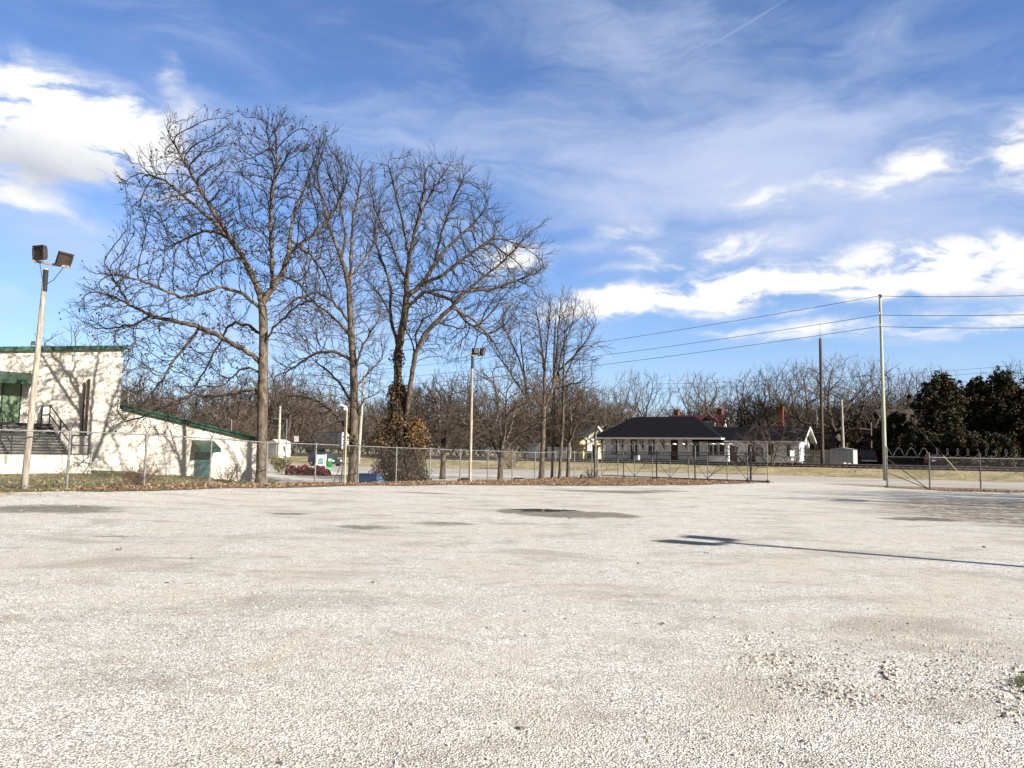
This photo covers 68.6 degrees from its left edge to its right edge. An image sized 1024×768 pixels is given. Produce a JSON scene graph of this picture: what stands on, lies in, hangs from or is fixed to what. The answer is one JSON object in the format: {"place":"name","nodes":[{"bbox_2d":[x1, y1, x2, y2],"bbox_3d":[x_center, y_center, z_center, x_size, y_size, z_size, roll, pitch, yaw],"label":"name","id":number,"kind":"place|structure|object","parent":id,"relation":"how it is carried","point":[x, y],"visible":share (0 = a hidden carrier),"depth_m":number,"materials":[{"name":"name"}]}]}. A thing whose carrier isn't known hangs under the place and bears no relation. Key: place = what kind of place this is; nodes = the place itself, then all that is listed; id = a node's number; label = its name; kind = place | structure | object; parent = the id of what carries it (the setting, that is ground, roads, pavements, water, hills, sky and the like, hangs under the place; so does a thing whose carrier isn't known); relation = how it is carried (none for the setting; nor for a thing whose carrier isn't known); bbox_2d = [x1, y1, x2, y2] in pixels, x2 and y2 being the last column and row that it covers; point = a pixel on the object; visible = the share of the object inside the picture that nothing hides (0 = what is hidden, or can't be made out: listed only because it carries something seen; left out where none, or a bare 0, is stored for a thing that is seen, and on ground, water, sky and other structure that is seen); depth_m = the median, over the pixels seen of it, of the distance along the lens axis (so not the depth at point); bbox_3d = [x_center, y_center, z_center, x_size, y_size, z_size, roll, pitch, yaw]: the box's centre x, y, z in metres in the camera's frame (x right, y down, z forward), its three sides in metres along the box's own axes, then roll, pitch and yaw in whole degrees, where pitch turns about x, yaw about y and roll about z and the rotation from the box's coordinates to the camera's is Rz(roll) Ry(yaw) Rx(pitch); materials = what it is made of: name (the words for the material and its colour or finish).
{"place":"outdoors","nodes":[
{"label":"outdoors","id":0,"kind":"place"},
{"bbox_2d":[0,470,294,492],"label":"grass bank","id":1,"kind":"structure","parent":0,"point":[170,477],"depth_m":31.30,"materials":[{"name":"plant"}]},
{"bbox_2d":[20,245,73,488],"bbox_3d":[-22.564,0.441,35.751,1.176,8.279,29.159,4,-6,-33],"label":"light pole","id":2,"kind":"object","parent":1,"relation":"on","point":[63,259],"visible":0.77,"depth_m":23.97,"materials":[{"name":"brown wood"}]},
{"bbox_2d":[0,458,1023,492],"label":"grass tufts","id":3,"kind":"object","parent":1,"relation":"on","point":[155,482],"visible":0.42,"depth_m":34.97,"materials":[{"name":"plant"}]},
{"bbox_2d":[0,482,1023,767],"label":"gravel lot","id":4,"kind":"structure","parent":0,"point":[778,540],"depth_m":7.25,"materials":[{"name":"gravel"}]},
{"bbox_2d":[41,491,985,744],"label":"dark clods","id":5,"kind":"object","parent":4,"relation":"on","point":[523,727],"visible":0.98,"depth_m":7.20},
{"bbox_2d":[5,482,1022,511],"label":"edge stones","id":6,"kind":"object","parent":4,"relation":"on","point":[510,489],"visible":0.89,"depth_m":35.31,"materials":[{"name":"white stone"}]},
{"bbox_2d":[515,509,576,511],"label":"puddle","id":7,"kind":"object","parent":4,"relation":"on","point":[537,510],"visible":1,"depth_m":21.05,"materials":[{"name":"grey liquid"}]},
{"bbox_2d":[725,620,1023,723],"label":"rut stones","id":8,"kind":"object","parent":4,"relation":"on","point":[886,670],"visible":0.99,"depth_m":5.54,"materials":[{"name":"gravel"}]},
{"bbox_2d":[0,0,1023,452],"label":"sky","id":9,"kind":"structure","parent":0,"point":[692,163],"materials":[{"name":"blue"}]},
{"bbox_2d":[149,449,1023,492],"bbox_3d":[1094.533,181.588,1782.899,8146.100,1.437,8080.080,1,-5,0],"label":"ground","id":10,"kind":"structure","parent":0,"point":[798,471],"depth_m":71.04,"materials":[{"name":"beige plant"}]},
{"bbox_2d":[0,405,92,473],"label":"stairs","id":11,"kind":"structure","parent":10,"relation":"on","point":[23,426],"depth_m":35.79,"materials":[{"name":"concrete"}]},
{"bbox_2d":[29,315,156,405],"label":"bare tree","id":12,"kind":"object","parent":10,"relation":"on","point":[137,368],"visible":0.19,"depth_m":78.97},
{"bbox_2d":[0,345,256,481],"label":"brick building","id":13,"kind":"structure","parent":10,"relation":"on","point":[75,383],"depth_m":42.46,"materials":[{"name":"white brick"}]},
{"bbox_2d":[0,383,21,422],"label":"upper door","id":14,"kind":"structure","parent":13,"relation":"in","point":[11,393],"depth_m":39.07,"materials":[{"name":"metal"}]},
{"bbox_2d":[194,452,209,477],"bbox_3d":[-19.336,5.129,46.833,0.122,2.240,0.979,-3,-7,40],"label":"lower door","id":15,"kind":"structure","parent":13,"relation":"in","point":[196,472],"depth_m":46.84,"materials":[{"name":"metal"}]},
{"bbox_2d":[111,459,164,484],"bbox_3d":[-13.347,3.157,26.568,1.574,1.252,1.983,-2,-6,32],"label":"bare shrub","id":16,"kind":"object","parent":10,"relation":"on","point":[139,476],"visible":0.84,"depth_m":26.60,"materials":[{"name":"plant"}]},
{"bbox_2d":[120,358,191,417],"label":"bare tree","id":17,"kind":"object","parent":10,"relation":"on","point":[169,398],"visible":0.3,"depth_m":84.47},
{"bbox_2d":[58,105,355,483],"bbox_3d":[-13.562,-4.166,33.872,12.900,17.410,8.413,1,-5,0],"label":"seed ball tree","id":18,"kind":"object","parent":10,"relation":"on","point":[261,392],"visible":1,"depth_m":33.69,"materials":[{"name":"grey plant"}]},
{"bbox_2d":[208,456,247,483],"bbox_3d":[-11.350,3.604,30.236,1.635,1.428,1.714,3,-6,-20],"label":"bare shrub","id":19,"kind":"object","parent":10,"relation":"on","point":[230,477],"visible":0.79,"depth_m":30.25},
{"bbox_2d":[277,406,280,457],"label":"utility pole","id":20,"kind":"object","parent":10,"relation":"on","point":[279,432],"visible":0.71,"depth_m":89.69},
{"bbox_2d":[268,439,290,457],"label":"white shed","id":21,"kind":"structure","parent":10,"relation":"on","point":[273,447],"depth_m":106.81,"materials":[{"name":"paint"}]},
{"bbox_2d":[269,453,291,472],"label":"bare shrub","id":22,"kind":"object","parent":10,"relation":"on","point":[278,462],"visible":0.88,"depth_m":65.39,"materials":[{"name":"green plant"}]},
{"bbox_2d":[269,372,317,438],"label":"bare tree","id":23,"kind":"object","parent":10,"relation":"on","point":[289,425],"visible":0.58,"depth_m":139.68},
{"bbox_2d":[0,421,591,488],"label":"chain link fence","id":24,"kind":"object","parent":10,"relation":"on","point":[70,431],"visible":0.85,"depth_m":28.55,"materials":[{"name":"metal"}]},
{"bbox_2d":[304,375,348,431],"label":"bare tree","id":25,"kind":"object","parent":10,"relation":"on","point":[327,400],"visible":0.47,"depth_m":150.09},
{"bbox_2d":[305,432,348,453],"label":"box trailer","id":26,"kind":"object","parent":10,"relation":"on","point":[338,437],"visible":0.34,"depth_m":123.88,"materials":[{"name":"metal"}]},
{"bbox_2d":[268,127,398,482],"bbox_3d":[-9.336,-4.285,38.994,6.938,18.928,5.750,2,-5,-16],"label":"bare tree","id":27,"kind":"object","parent":10,"relation":"on","point":[355,407],"visible":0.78,"depth_m":38.81,"materials":[{"name":"brown plant"}]},
{"bbox_2d":[333,434,357,482],"bbox_3d":[-8.314,3.760,37.947,1.134,2.511,1.349,3,-6,-25],"label":"ivy tangle","id":28,"kind":"object","parent":27,"relation":"attached to","point":[350,442],"visible":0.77,"depth_m":37.98,"materials":[{"name":"plant"}]},
{"bbox_2d":[357,372,364,463],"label":"utility pole","id":29,"kind":"object","parent":10,"relation":"on","point":[360,428],"visible":0.67,"depth_m":95.78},
{"bbox_2d":[120,363,626,457],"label":"woods","id":30,"kind":"object","parent":10,"relation":"on","point":[249,416],"visible":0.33,"depth_m":137.62,"materials":[{"name":"plant"}]},
{"bbox_2d":[397,394,432,480],"bbox_3d":[-5.400,2.993,41.244,1.663,4.845,1.816,-3,-6,35],"label":"golden vine","id":31,"kind":"object","parent":10,"relation":"on","point":[414,427],"visible":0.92,"depth_m":41.14,"materials":[{"name":"brown plant"}]},
{"bbox_2d":[72,477,760,490],"bbox_3d":[-0.735,4.968,37.510,12.861,0.417,39.290,-4,-7,40],"label":"leaf strip","id":32,"kind":"object","parent":10,"relation":"on","point":[425,483],"visible":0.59,"depth_m":38.92,"materials":[{"name":"plant"}]},
{"bbox_2d":[340,404,347,483],"bbox_3d":[-7.646,2.811,33.874,0.368,3.852,0.160,1,-5,0],"label":"lamp post","id":33,"kind":"object","parent":32,"relation":"on","point":[345,440],"visible":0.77,"depth_m":33.86,"materials":[{"name":"metal"}]},
{"bbox_2d":[0,472,1023,496],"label":"fallen leaves","id":34,"kind":"object","parent":32,"relation":"on","point":[198,483],"visible":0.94,"depth_m":36.80,"materials":[{"name":"brown plant"}]},
{"bbox_2d":[594,426,601,475],"bbox_3d":[5.943,4.814,51.785,0.603,3.805,0.200,1,-5,0],"label":"lamp post","id":35,"kind":"object","parent":32,"relation":"on","point":[595,447],"visible":0.78,"depth_m":51.75,"materials":[{"name":"metal"}]},
{"bbox_2d":[267,470,577,482],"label":"car park","id":36,"kind":"structure","parent":10,"relation":"on","point":[330,478],"depth_m":56.08,"materials":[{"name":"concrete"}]},
{"bbox_2d":[277,474,347,475],"bbox_3d":[-16.385,7.589,62.044,6.626,0.170,2.000,1,-5,0],"label":"planting bed","id":37,"kind":"object","parent":36,"relation":"on","point":[309,475],"visible":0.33,"depth_m":61.27,"materials":[{"name":"brown plant"}]},
{"bbox_2d":[285,464,331,475],"bbox_3d":[-16.870,7.114,62.102,4.335,0.984,1.232,0,-5,14],"label":"red hedge","id":38,"kind":"object","parent":37,"relation":"on","point":[321,470],"visible":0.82,"depth_m":61.74,"materials":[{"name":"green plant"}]},
{"bbox_2d":[359,473,377,482],"bbox_3d":[-7.868,5.089,40.293,1.220,0.570,0.800,1,-5,-6],"label":"blue bin","id":39,"kind":"object","parent":36,"relation":"on","point":[362,475],"visible":0.43,"depth_m":39.97,"materials":[{"name":"plastic"}]},
{"bbox_2d":[410,367,493,478],"bbox_3d":[-4.647,2.644,51.985,6.704,7.867,6.263,1,-5,0],"label":"bushy tree","id":40,"kind":"object","parent":36,"relation":"on","point":[444,443],"visible":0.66,"depth_m":51.68,"materials":[{"name":"brown plant"}]},
{"bbox_2d":[347,141,559,463],"bbox_3d":[-3.381,-4.014,43.159,12.406,19.397,8.987,1,-5,0],"label":"bare tree","id":41,"kind":"object","parent":36,"relation":"on","point":[407,304],"visible":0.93,"depth_m":42.49,"materials":[{"name":"brown plant"}]},
{"bbox_2d":[388,350,406,436],"bbox_3d":[-6.492,1.790,42.258,1.152,7.565,0.837,2,-5,-13],"label":"ivy tangle","id":42,"kind":"object","parent":41,"relation":"attached to","point":[398,366],"visible":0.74,"depth_m":42.46,"materials":[{"name":"brown plant"}]},
{"bbox_2d":[358,369,439,481],"bbox_3d":[-6.249,2.660,41.885,4.895,7.070,3.396,1,-5,0],"label":"ivy tangle","id":43,"kind":"object","parent":41,"relation":"attached to","point":[395,420],"visible":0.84,"depth_m":41.51,"materials":[{"name":"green plant"}]},
{"bbox_2d":[442,371,503,430],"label":"bare tree","id":44,"kind":"object","parent":10,"relation":"on","point":[473,398],"visible":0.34,"depth_m":149.12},
{"bbox_2d":[468,347,485,481],"bbox_3d":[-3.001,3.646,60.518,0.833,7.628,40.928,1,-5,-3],"label":"light pole","id":45,"kind":"object","parent":10,"relation":"on","point":[475,352],"visible":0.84,"depth_m":40.42,"materials":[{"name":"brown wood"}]},
{"bbox_2d":[436,358,562,478],"bbox_3d":[-0.757,2.142,45.913,7.894,7.843,7.500,1,-5,0],"label":"bushy tree","id":46,"kind":"object","parent":10,"relation":"on","point":[503,444],"visible":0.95,"depth_m":45.75,"materials":[{"name":"brown plant"}]},
{"bbox_2d":[483,443,527,468],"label":"bare shrub","id":47,"kind":"object","parent":10,"relation":"on","point":[509,460],"visible":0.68,"depth_m":81.31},
{"bbox_2d":[527,443,539,457],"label":"signal cabinet","id":48,"kind":"object","parent":10,"relation":"on","point":[536,448],"visible":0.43,"depth_m":103.01,"materials":[{"name":"white metal"}]},
{"bbox_2d":[487,279,613,478],"bbox_3d":[2.465,-0.316,50.158,8.702,13.443,7.517,1,-5,0],"label":"bare tree","id":49,"kind":"object","parent":10,"relation":"on","point":[551,390],"visible":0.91,"depth_m":50.12,"materials":[{"name":"brown plant"}]},
{"bbox_2d":[547,447,570,457],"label":"signal cabinet","id":50,"kind":"object","parent":10,"relation":"on","point":[557,449],"visible":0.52,"depth_m":102.96,"materials":[{"name":"white metal"}]},
{"bbox_2d":[541,298,579,476],"bbox_3d":[3.276,0.101,50.692,2.903,12.748,1.576,1,-5,0],"label":"bare tree","id":51,"kind":"object","parent":10,"relation":"on","point":[553,423],"visible":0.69,"depth_m":50.69,"materials":[{"name":"grey plant"}]},
{"bbox_2d":[549,378,606,477],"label":"bare tree","id":52,"kind":"object","parent":10,"relation":"on","point":[570,438],"visible":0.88,"depth_m":51.21,"materials":[{"name":"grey plant"}]},
{"bbox_2d":[558,302,602,477],"bbox_3d":[4.589,0.447,50.502,3.319,12.094,3.567,1,-5,0],"label":"bare tree","id":53,"kind":"object","parent":10,"relation":"on","point":[562,427],"visible":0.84,"depth_m":50.27,"materials":[{"name":"grey plant"}]},
{"bbox_2d":[571,424,608,458],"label":"yellow house","id":54,"kind":"structure","parent":10,"relation":"on","point":[590,445],"depth_m":123.38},
{"bbox_2d":[573,379,633,458],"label":"bare tree","id":55,"kind":"object","parent":10,"relation":"on","point":[606,410],"visible":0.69,"depth_m":121.33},
{"bbox_2d":[599,364,648,420],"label":"bare tree","id":56,"kind":"object","parent":10,"relation":"on","point":[634,404],"visible":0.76,"depth_m":128.09,"materials":[{"name":"plant"}]},
{"bbox_2d":[613,372,683,418],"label":"bare tree","id":57,"kind":"object","parent":10,"relation":"on","point":[645,414],"visible":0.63,"depth_m":131.55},
{"bbox_2d":[304,455,1023,470],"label":"ballast bed","id":58,"kind":"object","parent":10,"relation":"on","point":[786,465],"visible":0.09,"depth_m":73.05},
{"bbox_2d":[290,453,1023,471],"bbox_3d":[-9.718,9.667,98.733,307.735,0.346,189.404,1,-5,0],"label":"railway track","id":59,"kind":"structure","parent":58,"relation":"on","point":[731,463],"depth_m":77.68,"materials":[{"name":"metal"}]},
{"bbox_2d":[308,453,1023,469],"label":"railway track","id":60,"kind":"structure","parent":58,"relation":"on","point":[763,462],"depth_m":81.82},
{"bbox_2d":[666,373,719,414],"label":"bare tree","id":61,"kind":"object","parent":10,"relation":"on","point":[689,412],"visible":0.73,"depth_m":159.86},
{"bbox_2d":[693,446,696,479],"bbox_3d":[12.194,5.328,49.895,0.274,2.350,0.267,1,-5,0],"label":"gate post","id":62,"kind":"object","parent":10,"relation":"on","point":[695,453],"visible":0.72,"depth_m":49.85,"materials":[{"name":"metal"}]},
{"bbox_2d":[601,443,769,482],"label":"rolling gate","id":63,"kind":"structure","parent":62,"relation":"attached to","point":[707,455],"depth_m":50.53,"materials":[{"name":"metal"}]},
{"bbox_2d":[667,408,729,426],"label":"red roof house","id":64,"kind":"structure","parent":10,"relation":"on","point":[701,417],"depth_m":142.51,"materials":[{"name":"brick"}]},
{"bbox_2d":[590,406,817,462],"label":"railway depot","id":65,"kind":"structure","parent":10,"relation":"on","point":[672,434],"depth_m":99.36,"materials":[{"name":"black"}]},
{"bbox_2d":[671,440,677,459],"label":"door","id":66,"kind":"structure","parent":65,"relation":"in","point":[674,443],"depth_m":99.93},
{"bbox_2d":[682,372,734,414],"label":"bare tree","id":67,"kind":"object","parent":10,"relation":"on","point":[705,406],"visible":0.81,"depth_m":157.90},
{"bbox_2d":[688,378,755,426],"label":"bare tree","id":68,"kind":"object","parent":10,"relation":"on","point":[723,400],"visible":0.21,"depth_m":167.74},
{"bbox_2d":[575,398,905,440],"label":"woods","id":69,"kind":"object","parent":10,"relation":"on","point":[666,412],"depth_m":178.74,"materials":[{"name":"plant"}]},
{"bbox_2d":[720,429,760,465],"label":"bare shrub","id":70,"kind":"object","parent":10,"relation":"on","point":[742,461],"visible":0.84,"depth_m":75.54,"materials":[{"name":"brown plant"}]},
{"bbox_2d":[721,368,776,425],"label":"bare tree","id":71,"kind":"object","parent":10,"relation":"on","point":[743,394],"visible":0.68,"depth_m":117.77,"materials":[{"name":"plant"}]},
{"bbox_2d":[732,362,809,426],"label":"bare tree","id":72,"kind":"object","parent":10,"relation":"on","point":[769,393],"visible":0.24,"depth_m":121.87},
{"bbox_2d":[735,413,822,465],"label":"bare shrub","id":73,"kind":"object","parent":10,"relation":"on","point":[777,448],"visible":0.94,"depth_m":74.69,"materials":[{"name":"brown plant"}]},
{"bbox_2d":[741,356,849,443],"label":"spreading oak","id":74,"kind":"object","parent":10,"relation":"on","point":[807,394],"visible":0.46,"depth_m":113.84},
{"bbox_2d":[819,338,824,465],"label":"utility pole","id":75,"kind":"object","parent":10,"relation":"on","point":[821,408],"visible":0.96,"depth_m":76.03,"materials":[{"name":"wood"}]},
{"bbox_2d":[704,382,958,459],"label":"underwood","id":76,"kind":"object","parent":10,"relation":"on","point":[740,412],"visible":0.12,"depth_m":113.91,"materials":[{"name":"plant"}]},
{"bbox_2d":[766,352,913,448],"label":"spreading oak","id":77,"kind":"object","parent":10,"relation":"on","point":[834,431],"visible":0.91,"depth_m":99.68,"materials":[{"name":"plant"}]},
{"bbox_2d":[840,400,844,447],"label":"utility pole","id":78,"kind":"object","parent":10,"relation":"on","point":[842,429],"visible":0.72,"depth_m":89.91,"materials":[{"name":"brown wood"}]},
{"bbox_2d":[830,447,857,463],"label":"metal shed","id":79,"kind":"structure","parent":10,"relation":"on","point":[842,454],"depth_m":83.29,"materials":[{"name":"metal"}]},
{"bbox_2d":[834,451,848,463],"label":"door","id":80,"kind":"structure","parent":79,"relation":"in","point":[840,456],"depth_m":83.26,"materials":[{"name":"white metal"}]},
{"bbox_2d":[834,418,860,456],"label":"cedar tree","id":81,"kind":"object","parent":10,"relation":"on","point":[846,439],"visible":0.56,"depth_m":97.47,"materials":[{"name":"green plant"}]},
{"bbox_2d":[857,450,877,463],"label":"pickup truck","id":82,"kind":"object","parent":10,"relation":"on","point":[867,455],"visible":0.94,"depth_m":91.02,"materials":[{"name":"black paint"}]},
{"bbox_2d":[845,436,895,464],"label":"hedge","id":83,"kind":"object","parent":10,"relation":"on","point":[866,447],"visible":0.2,"depth_m":99.48,"materials":[{"name":"green plant"}]},
{"bbox_2d":[825,360,923,437],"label":"bare tree","id":84,"kind":"object","parent":10,"relation":"on","point":[887,380],"visible":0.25,"depth_m":111.38,"materials":[{"name":"plant"}]},
{"bbox_2d":[878,294,886,480],"bbox_3d":[27.774,0.345,56.233,0.363,14.315,0.323,1,-5,0],"label":"utility pole","id":85,"kind":"object","parent":10,"relation":"on","point":[884,444],"visible":0.95,"depth_m":56.14,"materials":[{"name":"wood"}]},
{"bbox_2d":[365,326,1023,387],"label":"overhead wire","id":86,"kind":"object","parent":85,"relation":"attached to","point":[726,348],"visible":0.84,"depth_m":63.18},
{"bbox_2d":[371,314,1023,379],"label":"overhead wire","id":87,"kind":"object","parent":85,"relation":"attached to","point":[780,330],"visible":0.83,"depth_m":59.47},
{"bbox_2d":[379,295,1023,369],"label":"overhead wire","id":88,"kind":"object","parent":85,"relation":"attached to","point":[784,312],"visible":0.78,"depth_m":59.30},
{"bbox_2d":[869,409,913,464],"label":"magnolia tree","id":89,"kind":"object","parent":10,"relation":"on","point":[893,419],"visible":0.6,"depth_m":91.35,"materials":[{"name":"green plant"}]},
{"bbox_2d":[862,381,923,444],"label":"bare tree","id":90,"kind":"object","parent":10,"relation":"on","point":[893,405],"visible":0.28,"depth_m":104.11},
{"bbox_2d":[866,409,934,458],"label":"bare tree","id":91,"kind":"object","parent":10,"relation":"on","point":[906,411],"depth_m":107.52,"materials":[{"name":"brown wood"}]},
{"bbox_2d":[888,448,935,465],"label":"hedge","id":92,"kind":"object","parent":10,"relation":"on","point":[895,456],"visible":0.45,"depth_m":86.99,"materials":[{"name":"green plant"}]},
{"bbox_2d":[897,364,932,406],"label":"bare tree","id":93,"kind":"object","parent":10,"relation":"on","point":[907,386],"visible":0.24,"depth_m":132.54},
{"bbox_2d":[894,426,948,465],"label":"magnolia tree","id":94,"kind":"object","parent":10,"relation":"on","point":[918,438],"visible":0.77,"depth_m":85.16,"materials":[{"name":"green plant"}]},
{"bbox_2d":[923,454,943,465],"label":"parked car","id":95,"kind":"object","parent":10,"relation":"on","point":[939,461],"visible":0.59,"depth_m":79.93,"materials":[{"name":"red paint"}]},
{"bbox_2d":[905,370,972,454],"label":"magnolia tree","id":96,"kind":"object","parent":10,"relation":"on","point":[939,415],"visible":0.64,"depth_m":87.17,"materials":[{"name":"green plant"}]},
{"bbox_2d":[885,446,1023,489],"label":"chain link fence","id":97,"kind":"object","parent":10,"relation":"on","point":[941,457],"visible":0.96,"depth_m":41.43,"materials":[{"name":"metal"}]},
{"bbox_2d":[932,427,991,462],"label":"magnolia tree","id":98,"kind":"object","parent":10,"relation":"on","point":[953,441],"visible":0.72,"depth_m":80.82,"materials":[{"name":"green plant"}]},
{"bbox_2d":[957,375,1004,434],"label":"magnolia tree","id":99,"kind":"object","parent":10,"relation":"on","point":[973,384],"visible":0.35,"depth_m":91.16,"materials":[{"name":"green plant"}]},
{"bbox_2d":[938,458,1023,466],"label":"hedge","id":100,"kind":"object","parent":10,"relation":"on","point":[972,462],"visible":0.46,"depth_m":76.31,"materials":[{"name":"green plant"}]},
{"bbox_2d":[961,430,1021,462],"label":"magnolia tree","id":101,"kind":"object","parent":10,"relation":"on","point":[1000,443],"visible":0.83,"depth_m":78.61,"materials":[{"name":"green plant"}]},
{"bbox_2d":[970,365,1023,462],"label":"magnolia tree","id":102,"kind":"object","parent":10,"relation":"on","point":[1003,382],"visible":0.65,"depth_m":89.25,"materials":[{"name":"green plant"}]},
{"bbox_2d":[1002,389,1023,463],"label":"magnolia tree","id":103,"kind":"object","parent":10,"relation":"on","point":[1020,427],"visible":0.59,"depth_m":87.59,"materials":[{"name":"green plant"}]},
{"bbox_2d":[267,463,1023,489],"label":"street","id":104,"kind":"structure","parent":0,"point":[848,480],"depth_m":57.70,"materials":[{"name":"asphalt"}]},
{"bbox_2d":[308,452,341,465],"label":"parked car","id":105,"kind":"object","parent":104,"relation":"on","point":[312,461],"visible":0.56,"depth_m":90.27,"materials":[{"name":"grey paint"}]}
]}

